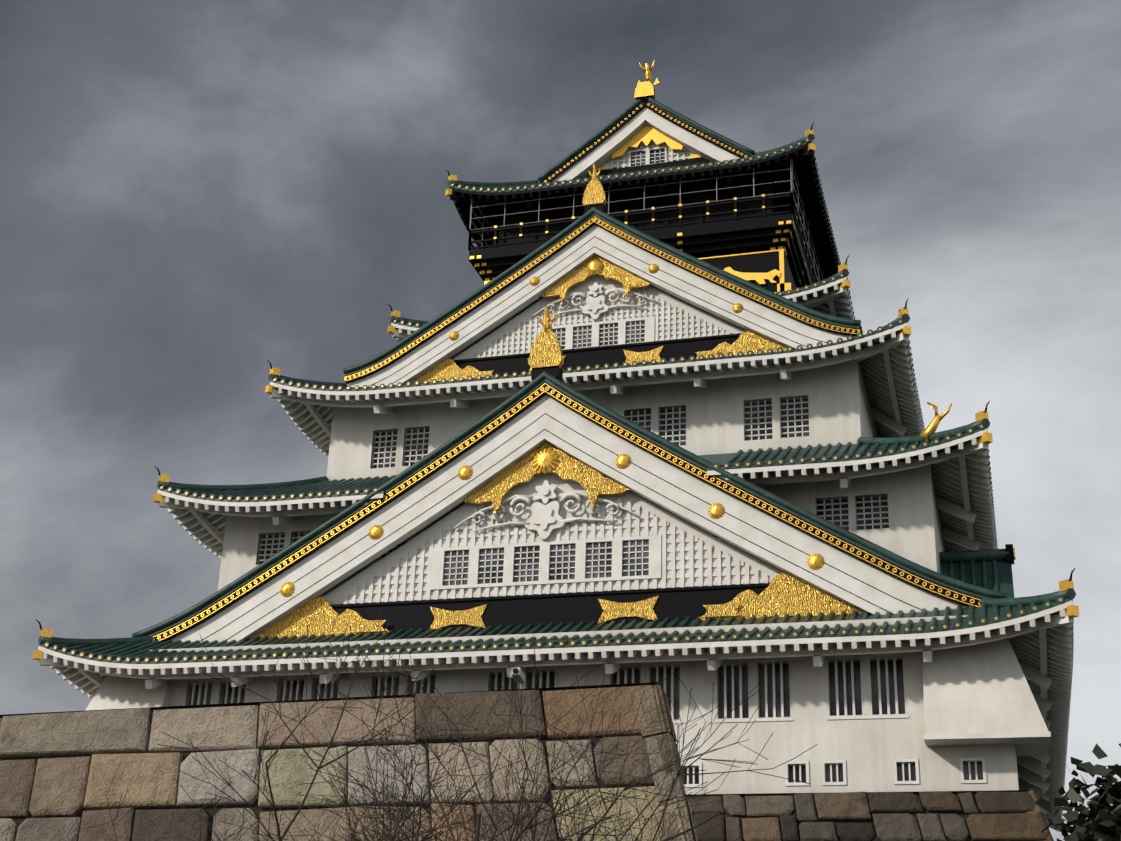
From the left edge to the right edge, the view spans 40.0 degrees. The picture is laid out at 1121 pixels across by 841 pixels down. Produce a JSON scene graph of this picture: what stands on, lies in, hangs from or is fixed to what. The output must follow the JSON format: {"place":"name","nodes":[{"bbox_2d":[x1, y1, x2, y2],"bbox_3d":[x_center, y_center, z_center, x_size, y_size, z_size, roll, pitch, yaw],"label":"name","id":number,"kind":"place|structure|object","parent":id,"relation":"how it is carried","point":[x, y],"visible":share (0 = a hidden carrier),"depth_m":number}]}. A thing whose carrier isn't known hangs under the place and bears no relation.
{"place":"outdoors","nodes":[
{"label":"outdoors","id":0,"kind":"place"},
{"bbox_2d":[0,86,1120,840],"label":"castle","id":1,"kind":"structure","parent":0,"point":[981,688],"depth_m":45.61},
{"bbox_2d":[0,682,1046,840],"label":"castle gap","id":2,"kind":"object","parent":1,"relation":"attached to","point":[209,810],"visible":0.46,"depth_m":28.18},
{"bbox_2d":[323,140,781,604],"bbox_3d":[1.880,-4.262,64.130,17.699,28.050,14.405,-5,-23,16],"label":"lattice","id":3,"kind":"object","parent":1,"relation":"attached to","point":[565,486],"visible":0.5,"depth_m":54.17},
{"bbox_2d":[38,103,1073,831],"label":"castle trim","id":4,"kind":"structure","parent":1,"relation":"attached to","point":[1042,643],"depth_m":54.03},
{"bbox_2d":[33,60,1078,660],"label":"gold ornaments","id":5,"kind":"object","parent":1,"relation":"attached to","point":[545,460],"visible":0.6,"depth_m":54.92},
{"bbox_2d":[38,98,1075,815],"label":"roof","id":6,"kind":"structure","parent":1,"relation":"attached to","point":[986,576],"depth_m":53.02},
{"bbox_2d":[250,164,863,639],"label":"gold ornaments","id":7,"kind":"object","parent":1,"relation":"attached to","point":[782,594],"visible":0.77,"depth_m":53.93},
{"bbox_2d":[469,157,822,688],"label":"castle net","id":8,"kind":"object","parent":1,"relation":"attached to","point":[520,676],"visible":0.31,"depth_m":69.68},
{"bbox_2d":[0,0,1120,840],"label":"sky","id":9,"kind":"structure","parent":0,"point":[195,195]}
]}

